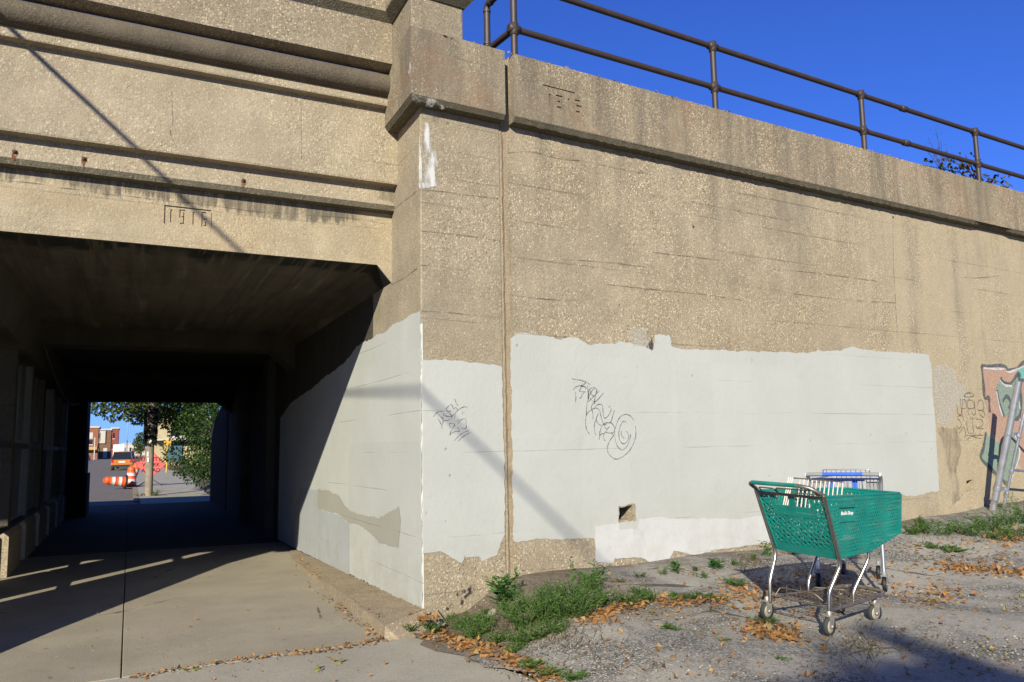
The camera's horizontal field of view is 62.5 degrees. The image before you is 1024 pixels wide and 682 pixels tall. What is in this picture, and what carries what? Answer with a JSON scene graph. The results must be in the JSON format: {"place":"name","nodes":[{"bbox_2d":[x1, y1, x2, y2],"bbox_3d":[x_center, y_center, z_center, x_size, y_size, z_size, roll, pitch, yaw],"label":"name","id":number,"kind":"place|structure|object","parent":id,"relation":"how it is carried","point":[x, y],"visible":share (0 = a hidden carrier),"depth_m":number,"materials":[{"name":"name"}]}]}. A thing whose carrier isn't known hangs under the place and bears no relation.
{"place":"outdoors","nodes":[
{"label":"outdoors","id":0,"kind":"place"},
{"bbox_2d":[0,552,125,681],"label":"sidewalk","id":1,"kind":"structure","parent":0,"point":[90,586],"depth_m":7.53,"materials":[{"name":"concrete"}]},
{"bbox_2d":[27,505,127,557],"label":"sidewalk","id":2,"kind":"structure","parent":0,"point":[99,529],"depth_m":15.37,"materials":[{"name":"concrete"}]},
{"bbox_2d":[88,459,138,505],"bbox_3d":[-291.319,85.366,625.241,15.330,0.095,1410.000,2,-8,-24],"label":"road","id":3,"kind":"structure","parent":0,"point":[101,493],"depth_m":37.71,"materials":[{"name":"grey asphalt"}]},
{"bbox_2d":[89,426,100,459],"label":"brick building","id":4,"kind":"structure","parent":3,"relation":"on","point":[94,431],"depth_m":258.63,"materials":[{"name":"brick"}]},
{"bbox_2d":[99,429,112,458],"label":"brick building","id":5,"kind":"structure","parent":3,"relation":"on","point":[105,448],"depth_m":285.67,"materials":[{"name":"brick"}]},
{"bbox_2d":[102,448,106,457],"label":"window","id":6,"kind":"structure","parent":5,"relation":"in","point":[104,449],"depth_m":285.30,"materials":[{"name":"glass"}]},
{"bbox_2d":[103,475,127,488],"bbox_3d":[-17.154,6.048,36.446,0.941,0.624,0.624,13,-13,-35],"label":"traffic barrel","id":7,"kind":"object","parent":3,"relation":"on","point":[119,481],"visible":0.99,"depth_m":36.36,"materials":[{"name":"orange plastic"}]},
{"bbox_2d":[111,427,119,457],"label":"brick building","id":8,"kind":"structure","parent":3,"relation":"on","point":[115,436],"depth_m":324.17,"materials":[{"name":"brick"}]},
{"bbox_2d":[113,444,124,453],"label":"box truck","id":9,"kind":"object","parent":3,"relation":"on","point":[118,447],"visible":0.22,"depth_m":184.61,"materials":[{"name":"white paint"}]},
{"bbox_2d":[111,451,134,469],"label":"parked car","id":10,"kind":"object","parent":3,"relation":"on","point":[122,459],"visible":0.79,"depth_m":79.16,"materials":[{"name":"orange paint"}]},
{"bbox_2d":[116,451,136,468],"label":"parked car","id":11,"kind":"object","parent":3,"relation":"on","point":[133,455],"visible":0.32,"depth_m":89.59,"materials":[{"name":"grey paint"}]},
{"bbox_2d":[132,487,139,502],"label":"kerb strip","id":12,"kind":"object","parent":3,"relation":"on","point":[136,498],"visible":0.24,"depth_m":29.14,"materials":[{"name":"concrete"}]},
{"bbox_2d":[132,447,145,456],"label":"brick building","id":13,"kind":"structure","parent":0,"point":[143,454],"depth_m":381.33,"materials":[{"name":"brick"}]},
{"bbox_2d":[136,467,195,486],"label":"sidewalk","id":14,"kind":"structure","parent":0,"point":[163,477],"depth_m":46.99,"materials":[{"name":"concrete"}]},
{"bbox_2d":[127,465,138,486],"bbox_3d":[-16.930,6.011,37.534,0.576,0.941,0.576,-8,-10,43],"label":"traffic barrel","id":15,"kind":"object","parent":14,"relation":"on","point":[131,471],"visible":0.81,"depth_m":37.40,"materials":[{"name":"orange plastic"}]},
{"bbox_2d":[132,432,144,459],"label":"street tree","id":16,"kind":"object","parent":14,"relation":"on","point":[139,446],"visible":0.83,"depth_m":136.06,"materials":[{"name":"green plant"}]},
{"bbox_2d":[136,453,165,485],"bbox_3d":[-16.431,5.785,38.397,1.300,1.613,0.825,2,-8,-24],"label":"road work sign","id":17,"kind":"object","parent":14,"relation":"on","point":[158,466],"visible":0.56,"depth_m":38.33,"materials":[{"name":"pink plastic"}]},
{"bbox_2d":[164,439,170,472],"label":"crossing sign","id":18,"kind":"object","parent":14,"relation":"on","point":[167,441],"visible":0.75,"depth_m":64.34,"materials":[{"name":"yellow metal"}]},
{"bbox_2d":[137,485,203,493],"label":"sidewalk","id":19,"kind":"structure","parent":0,"point":[176,489],"depth_m":34.05,"materials":[{"name":"concrete"}]},
{"bbox_2d":[138,492,209,503],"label":"sidewalk","id":20,"kind":"structure","parent":0,"point":[181,497],"depth_m":27.48,"materials":[{"name":"concrete"}]},
{"bbox_2d":[143,403,158,495],"bbox_3d":[-12.650,1.415,29.692,0.498,8.050,0.500,2,-8,-24],"label":"utility pole","id":21,"kind":"object","parent":20,"relation":"on","point":[150,429],"visible":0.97,"depth_m":29.31,"materials":[{"name":"brown wood"}]},
{"bbox_2d":[163,403,219,492],"bbox_3d":[-10.480,2.998,29.433,3.098,4.702,7.325,2,-8,-24],"label":"roadside bush","id":22,"kind":"object","parent":20,"relation":"on","point":[199,462],"visible":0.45,"depth_m":28.90,"materials":[{"name":"green plant"}]},
{"bbox_2d":[154,416,210,464],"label":"brick building","id":23,"kind":"structure","parent":0,"point":[162,434],"depth_m":110.42,"materials":[{"name":"brick"}]},
{"bbox_2d":[168,444,181,461],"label":"shop window","id":24,"kind":"structure","parent":23,"relation":"in","point":[176,451],"depth_m":110.64,"materials":[{"name":"teal glass"}]},
{"bbox_2d":[126,501,279,550],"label":"sidewalk","id":25,"kind":"structure","parent":0,"point":[155,526],"depth_m":16.42,"materials":[{"name":"concrete"}]},
{"bbox_2d":[122,542,387,677],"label":"sidewalk","id":26,"kind":"structure","parent":0,"point":[260,581],"depth_m":7.80,"materials":[{"name":"concrete"}]},
{"bbox_2d":[98,636,535,681],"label":"sidewalk","id":27,"kind":"structure","parent":0,"point":[425,664],"depth_m":5.64,"materials":[{"name":"concrete"}]},
{"bbox_2d":[120,457,539,681],"bbox_3d":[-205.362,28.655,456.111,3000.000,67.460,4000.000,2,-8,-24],"label":"ground","id":28,"kind":"structure","parent":0,"point":[450,628],"depth_m":7.06,"materials":[{"name":"soil"}]},
{"bbox_2d":[0,350,90,577],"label":"pier row","id":29,"kind":"object","parent":28,"relation":"on","point":[44,459],"visible":0.89,"depth_m":12.99,"materials":[{"name":"concrete"}]},
{"bbox_2d":[121,443,133,450],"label":"brick building","id":30,"kind":"structure","parent":28,"relation":"on","point":[128,446],"depth_m":470.32,"materials":[{"name":"brick"}]},
{"bbox_2d":[133,462,139,483],"bbox_3d":[-17.390,6.014,38.849,0.624,0.941,0.624,25,-14,-19],"label":"traffic barrel","id":31,"kind":"object","parent":28,"relation":"on","point":[137,468],"visible":0.25,"depth_m":38.78,"materials":[{"name":"orange plastic"}]},
{"bbox_2d":[91,402,220,476],"bbox_3d":[-12.990,2.985,30.834,3.523,5.149,7.198,-2,-7,8],"label":"roadside tree","id":32,"kind":"object","parent":28,"relation":"on","point":[134,409],"visible":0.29,"depth_m":30.70,"materials":[{"name":"green plant"}]},
{"bbox_2d":[210,407,227,509],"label":"wing wall","id":33,"kind":"structure","parent":28,"relation":"on","point":[218,474],"depth_m":23.11,"materials":[{"name":"concrete"}]},
{"bbox_2d":[226,0,505,618],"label":"bridge abutment","id":34,"kind":"object","parent":28,"relation":"on","point":[366,440],"visible":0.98,"depth_m":7.75,"materials":[{"name":"concrete"}]},
{"bbox_2d":[0,0,397,413],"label":"railway bridge","id":35,"kind":"structure","parent":34,"relation":"on","point":[190,212],"depth_m":7.67,"materials":[{"name":"concrete"}]},
{"bbox_2d":[44,347,79,404],"bbox_3d":[-8.264,0.864,15.661,0.023,0.496,8.903,2,-8,-24],"label":"service cable","id":36,"kind":"object","parent":35,"relation":"hanging from","point":[56,378],"visible":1,"depth_m":13.45,"materials":[{"name":"grey metal"}]},
{"bbox_2d":[289,547,445,640],"bbox_3d":[-2.111,2.663,9.691,0.587,0.210,6.900,2,-8,-24],"label":"kerb strip","id":37,"kind":"object","parent":28,"relation":"on","point":[390,619],"visible":0.69,"depth_m":7.58,"materials":[{"name":"concrete"}]},
{"bbox_2d":[469,611,500,628],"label":"weed","id":38,"kind":"object","parent":28,"relation":"on","point":[478,620],"visible":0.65,"depth_m":6.62,"materials":[{"name":"green plant"}]},
{"bbox_2d":[4,546,1023,681],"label":"leaf debris","id":39,"kind":"object","parent":28,"relation":"on","point":[687,655],"visible":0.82,"depth_m":5.54,"materials":[{"name":"brown plant"}]},
{"bbox_2d":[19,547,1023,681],"bbox_3d":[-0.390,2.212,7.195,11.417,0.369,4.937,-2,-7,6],"label":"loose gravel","id":40,"kind":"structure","parent":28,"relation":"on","point":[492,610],"depth_m":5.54,"materials":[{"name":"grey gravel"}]},
{"bbox_2d":[66,525,1023,681],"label":"fallen leaves","id":41,"kind":"object","parent":28,"relation":"on","point":[770,632],"visible":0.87,"depth_m":6.39,"materials":[{"name":"brown plant"}]},
{"bbox_2d":[427,529,1021,669],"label":"fallen leaves","id":42,"kind":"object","parent":28,"relation":"on","point":[746,565],"depth_m":5.82,"materials":[{"name":"brown plant"}]},
{"bbox_2d":[443,35,1023,578],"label":"retaining wall","id":43,"kind":"structure","parent":28,"relation":"on","point":[709,313],"depth_m":9.24,"materials":[{"name":"concrete"}]},
{"bbox_2d":[483,0,1023,180],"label":"pipe railing","id":44,"kind":"object","parent":43,"relation":"on","point":[514,29],"visible":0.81,"depth_m":9.96,"materials":[{"name":"metal"}]},
{"bbox_2d":[918,125,1012,187],"bbox_3d":[6.963,-2.756,12.920,2.488,0.985,0.398,3,-8,-30],"label":"sumac shrub","id":45,"kind":"object","parent":43,"relation":"on","point":[961,165],"visible":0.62,"depth_m":12.77,"materials":[{"name":"green plant"}]},
{"bbox_2d":[1002,411,1023,507],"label":"bent gate frame","id":46,"kind":"object","parent":28,"relation":"on","point":[1012,470],"visible":0.9,"depth_m":11.22,"materials":[{"name":"metal"}]},
{"bbox_2d":[21,0,1023,446],"label":"sky","id":47,"kind":"structure","parent":0,"point":[961,62],"materials":[{"name":"blue"}]},
{"bbox_2d":[414,501,1023,681],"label":"parking lot","id":48,"kind":"structure","parent":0,"point":[750,652],"depth_m":5.97,"materials":[{"name":"grey asphalt"}]},
{"bbox_2d":[402,622,417,634],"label":"weed","id":49,"kind":"object","parent":48,"relation":"on","point":[409,627],"visible":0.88,"depth_m":6.62,"materials":[{"name":"green plant"}]},
{"bbox_2d":[420,618,445,632],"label":"weed","id":50,"kind":"object","parent":48,"relation":"on","point":[429,628],"visible":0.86,"depth_m":6.66,"materials":[{"name":"green plant"}]},
{"bbox_2d":[443,610,480,630],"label":"weed","id":51,"kind":"object","parent":48,"relation":"on","point":[459,622],"visible":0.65,"depth_m":6.75,"materials":[{"name":"green plant"}]},
{"bbox_2d":[454,615,496,638],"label":"weed","id":52,"kind":"object","parent":48,"relation":"on","point":[474,631],"visible":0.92,"depth_m":6.37,"materials":[{"name":"green plant"}]},
{"bbox_2d":[479,627,514,643],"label":"weed","id":53,"kind":"object","parent":48,"relation":"on","point":[502,638],"visible":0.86,"depth_m":6.10,"materials":[{"name":"green plant"}]},
{"bbox_2d":[484,567,525,609],"bbox_3d":[-0.047,2.037,6.919,0.393,0.335,0.317,2,-8,-24],"label":"broad leaf weed","id":54,"kind":"object","parent":48,"relation":"on","point":[500,592],"visible":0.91,"depth_m":6.88,"materials":[{"name":"green plant"}]},
{"bbox_2d":[490,597,531,620],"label":"weed","id":55,"kind":"object","parent":48,"relation":"on","point":[508,610],"visible":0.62,"depth_m":6.51,"materials":[{"name":"green plant"}]},
{"bbox_2d":[504,642,527,652],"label":"weed","id":56,"kind":"object","parent":48,"relation":"on","point":[512,648],"visible":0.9,"depth_m":5.82,"materials":[{"name":"green plant"}]},
{"bbox_2d":[503,626,534,645],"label":"weed","id":57,"kind":"object","parent":48,"relation":"on","point":[516,638],"visible":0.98,"depth_m":5.90,"materials":[{"name":"green plant"}]},
{"bbox_2d":[498,599,544,630],"bbox_3d":[0.084,2.029,6.194,0.354,0.236,0.335,2,-8,-24],"label":"weed","id":58,"kind":"object","parent":48,"relation":"on","point":[516,622],"visible":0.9,"depth_m":6.17,"materials":[{"name":"green plant"}]},
{"bbox_2d":[509,581,553,612],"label":"weed","id":59,"kind":"object","parent":48,"relation":"on","point":[523,600],"visible":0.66,"depth_m":6.50,"materials":[{"name":"green plant"}]},
{"bbox_2d":[514,657,548,668],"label":"weed","id":60,"kind":"object","parent":48,"relation":"on","point":[531,661],"visible":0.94,"depth_m":5.46,"materials":[{"name":"green plant"}]},
{"bbox_2d":[516,619,552,639],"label":"weed","id":61,"kind":"object","parent":48,"relation":"on","point":[540,634],"visible":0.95,"depth_m":5.91,"materials":[{"name":"green plant"}]},
{"bbox_2d":[511,590,571,624],"bbox_3d":[0.233,1.965,6.177,0.382,0.257,0.389,5,-9,-39],"label":"weed","id":62,"kind":"object","parent":48,"relation":"on","point":[546,612],"visible":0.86,"depth_m":6.18,"materials":[{"name":"green plant"}]},
{"bbox_2d":[519,576,573,606],"bbox_3d":[0.295,1.926,6.418,0.393,0.254,0.395,-5,-8,29],"label":"weed","id":63,"kind":"object","parent":48,"relation":"on","point":[552,589],"visible":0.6,"depth_m":6.40,"materials":[{"name":"green plant"}]},
{"bbox_2d":[533,663,565,675],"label":"weed","id":64,"kind":"object","parent":48,"relation":"on","point":[546,671],"visible":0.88,"depth_m":5.23,"materials":[{"name":"green plant"}]},
{"bbox_2d":[543,614,573,634],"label":"weed","id":65,"kind":"object","parent":48,"relation":"on","point":[555,621],"visible":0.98,"depth_m":5.95,"materials":[{"name":"green plant"}]},
{"bbox_2d":[536,582,591,619],"bbox_3d":[0.354,1.925,6.175,0.425,0.258,0.337,-5,-8,29],"label":"weed","id":66,"kind":"object","parent":48,"relation":"on","point":[560,611],"visible":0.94,"depth_m":6.14,"materials":[{"name":"green plant"}]},
{"bbox_2d":[566,556,577,593],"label":"broad leaf weed","id":67,"kind":"object","parent":48,"relation":"on","point":[572,579],"visible":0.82,"depth_m":6.71,"materials":[{"name":"green plant"}]},
{"bbox_2d":[555,668,591,681],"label":"weed","id":68,"kind":"object","parent":48,"relation":"on","point":[570,676],"visible":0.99,"depth_m":5.09,"materials":[{"name":"green plant"}]},
{"bbox_2d":[552,575,601,604],"bbox_3d":[0.486,1.910,6.416,0.352,0.218,0.374,2,-8,-24],"label":"weed","id":69,"kind":"object","parent":48,"relation":"on","point":[577,589],"visible":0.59,"depth_m":6.45,"materials":[{"name":"green plant"}]},
{"bbox_2d":[556,589,603,617],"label":"weed","id":70,"kind":"object","parent":48,"relation":"on","point":[579,609],"visible":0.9,"depth_m":6.10,"materials":[{"name":"green plant"}]},
{"bbox_2d":[575,559,611,583],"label":"broad leaf weed","id":71,"kind":"object","parent":48,"relation":"on","point":[595,571],"visible":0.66,"depth_m":7.05,"materials":[{"name":"green plant"}]},
{"bbox_2d":[572,587,615,608],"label":"weed","id":72,"kind":"object","parent":48,"relation":"on","point":[598,599],"visible":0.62,"depth_m":6.35,"materials":[{"name":"green plant"}]},
{"bbox_2d":[576,569,611,591],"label":"weed","id":73,"kind":"object","parent":48,"relation":"on","point":[595,582],"visible":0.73,"depth_m":6.80,"materials":[{"name":"green plant"}]},
{"bbox_2d":[591,588,626,605],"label":"weed","id":74,"kind":"object","parent":48,"relation":"on","point":[613,599],"visible":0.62,"depth_m":6.46,"materials":[{"name":"green plant"}]},
{"bbox_2d":[610,577,625,582],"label":"weed","id":75,"kind":"object","parent":48,"relation":"on","point":[619,581],"visible":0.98,"depth_m":7.14,"materials":[{"name":"green plant"}]},
{"bbox_2d":[615,590,648,605],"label":"weed","id":76,"kind":"object","parent":48,"relation":"on","point":[633,598],"visible":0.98,"depth_m":6.46,"materials":[{"name":"green plant"}]},
{"bbox_2d":[626,584,654,595],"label":"weed","id":77,"kind":"object","parent":48,"relation":"on","point":[639,590],"visible":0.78,"depth_m":6.78,"materials":[{"name":"green plant"}]},
{"bbox_2d":[633,588,659,603],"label":"weed","id":78,"kind":"object","parent":48,"relation":"on","point":[646,594],"visible":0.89,"depth_m":6.53,"materials":[{"name":"green plant"}]},
{"bbox_2d":[655,565,669,574],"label":"weed","id":79,"kind":"object","parent":48,"relation":"on","point":[665,569],"visible":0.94,"depth_m":7.50,"materials":[{"name":"green plant"}]},
{"bbox_2d":[660,620,682,630],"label":"weed","id":80,"kind":"object","parent":48,"relation":"on","point":[668,626],"visible":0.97,"depth_m":5.83,"materials":[{"name":"green plant"}]},
{"bbox_2d":[668,559,681,572],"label":"broad leaf weed","id":81,"kind":"object","parent":48,"relation":"on","point":[676,567],"visible":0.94,"depth_m":7.61,"materials":[{"name":"green plant"}]},
{"bbox_2d":[665,590,689,599],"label":"weed","id":82,"kind":"object","parent":48,"relation":"on","point":[675,594],"visible":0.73,"depth_m":6.69,"materials":[{"name":"green plant"}]},
{"bbox_2d":[682,590,713,598],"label":"weed","id":83,"kind":"object","parent":48,"relation":"on","point":[693,596],"visible":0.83,"depth_m":6.71,"materials":[{"name":"green plant"}]},
{"bbox_2d":[706,557,724,568],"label":"broad leaf weed","id":84,"kind":"object","parent":48,"relation":"on","point":[714,562],"visible":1,"depth_m":7.86,"materials":[{"name":"green plant"}]},
{"bbox_2d":[721,576,749,586],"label":"weed","id":85,"kind":"object","parent":48,"relation":"on","point":[740,583],"visible":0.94,"depth_m":7.14,"materials":[{"name":"green plant"}]},
{"bbox_2d":[758,540,772,555],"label":"broad leaf weed","id":86,"kind":"object","parent":48,"relation":"on","point":[768,549],"visible":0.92,"depth_m":8.53,"materials":[{"name":"green plant"}]},
{"bbox_2d":[750,616,780,623],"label":"weed","id":87,"kind":"object","parent":48,"relation":"on","point":[774,619],"visible":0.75,"depth_m":6.00,"materials":[{"name":"green plant"}]},
{"bbox_2d":[748,477,901,635],"bbox_3d":[2.264,1.498,6.045,1.099,1.011,0.610,5,-7,-32],"label":"shopping cart","id":88,"kind":"object","parent":48,"relation":"on","point":[860,514],"visible":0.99,"depth_m":5.94,"materials":[{"name":"green plastic"}]},
{"bbox_2d":[805,469,888,591],"bbox_3d":[3.036,1.637,7.504,0.612,1.004,1.004,-5,-8,28],"label":"shopping cart","id":89,"kind":"object","parent":48,"relation":"on","point":[880,571],"visible":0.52,"depth_m":7.20,"materials":[{"name":"metal"}]},
{"bbox_2d":[901,524,922,534],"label":"weed","id":90,"kind":"object","parent":48,"relation":"on","point":[914,531],"visible":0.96,"depth_m":9.44,"materials":[{"name":"green plant"}]},
{"bbox_2d":[912,515,930,529],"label":"weed","id":91,"kind":"object","parent":48,"relation":"on","point":[919,520],"visible":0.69,"depth_m":9.81,"materials":[{"name":"green plant"}]},
{"bbox_2d":[904,519,947,533],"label":"weed","id":92,"kind":"object","parent":48,"relation":"on","point":[927,528],"visible":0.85,"depth_m":9.53,"materials":[{"name":"green plant"}]},
{"bbox_2d":[911,540,957,550],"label":"weed","id":93,"kind":"object","parent":48,"relation":"on","point":[931,544],"visible":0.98,"depth_m":8.79,"materials":[{"name":"green plant"}]},
{"bbox_2d":[921,518,961,535],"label":"weed","id":94,"kind":"object","parent":48,"relation":"on","point":[949,529],"visible":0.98,"depth_m":9.39,"materials":[{"name":"green plant"}]},
{"bbox_2d":[937,545,974,551],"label":"weed","id":95,"kind":"object","parent":48,"relation":"on","point":[945,549],"visible":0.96,"depth_m":8.65,"materials":[{"name":"green plant"}]},
{"bbox_2d":[936,516,982,532],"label":"weed","id":96,"kind":"object","parent":48,"relation":"on","point":[954,530],"visible":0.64,"depth_m":9.59,"materials":[{"name":"green plant"}]},
{"bbox_2d":[947,520,995,536],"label":"weed","id":97,"kind":"object","parent":48,"relation":"on","point":[978,530],"visible":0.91,"depth_m":9.38,"materials":[{"name":"green plant"}]},
{"bbox_2d":[963,515,993,528],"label":"weed","id":98,"kind":"object","parent":48,"relation":"on","point":[976,518],"visible":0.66,"depth_m":9.73,"materials":[{"name":"green plant"}]},
{"bbox_2d":[961,508,1007,531],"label":"weed","id":99,"kind":"object","parent":48,"relation":"on","point":[998,520],"visible":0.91,"depth_m":9.66,"materials":[{"name":"green plant"}]},
{"bbox_2d":[972,527,1022,540],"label":"weed","id":100,"kind":"object","parent":48,"relation":"on","point":[998,532],"visible":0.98,"depth_m":9.20,"materials":[{"name":"green plant"}]},
{"bbox_2d":[977,501,1022,527],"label":"weed","id":101,"kind":"object","parent":48,"relation":"on","point":[1012,519],"visible":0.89,"depth_m":9.91,"materials":[{"name":"green plant"}]},
{"bbox_2d":[989,381,1022,509],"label":"leaning post","id":102,"kind":"object","parent":48,"relation":"on","point":[1009,433],"visible":0.91,"depth_m":11.17,"materials":[{"name":"metal"}]},
{"bbox_2d":[990,518,1023,536],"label":"weed","id":103,"kind":"object","parent":48,"relation":"on","point":[1018,529],"visible":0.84,"depth_m":9.46,"materials":[{"name":"green plant"}]},
{"bbox_2d":[990,497,1023,523],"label":"weed","id":104,"kind":"object","parent":48,"relation":"on","point":[1013,507],"visible":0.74,"depth_m":10.07,"materials":[{"name":"green plant"}]},
{"bbox_2d":[1005,492,1023,518],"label":"weed","id":105,"kind":"object","parent":48,"relation":"on","point":[1016,504],"visible":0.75,"depth_m":10.28,"materials":[{"name":"green plant"}]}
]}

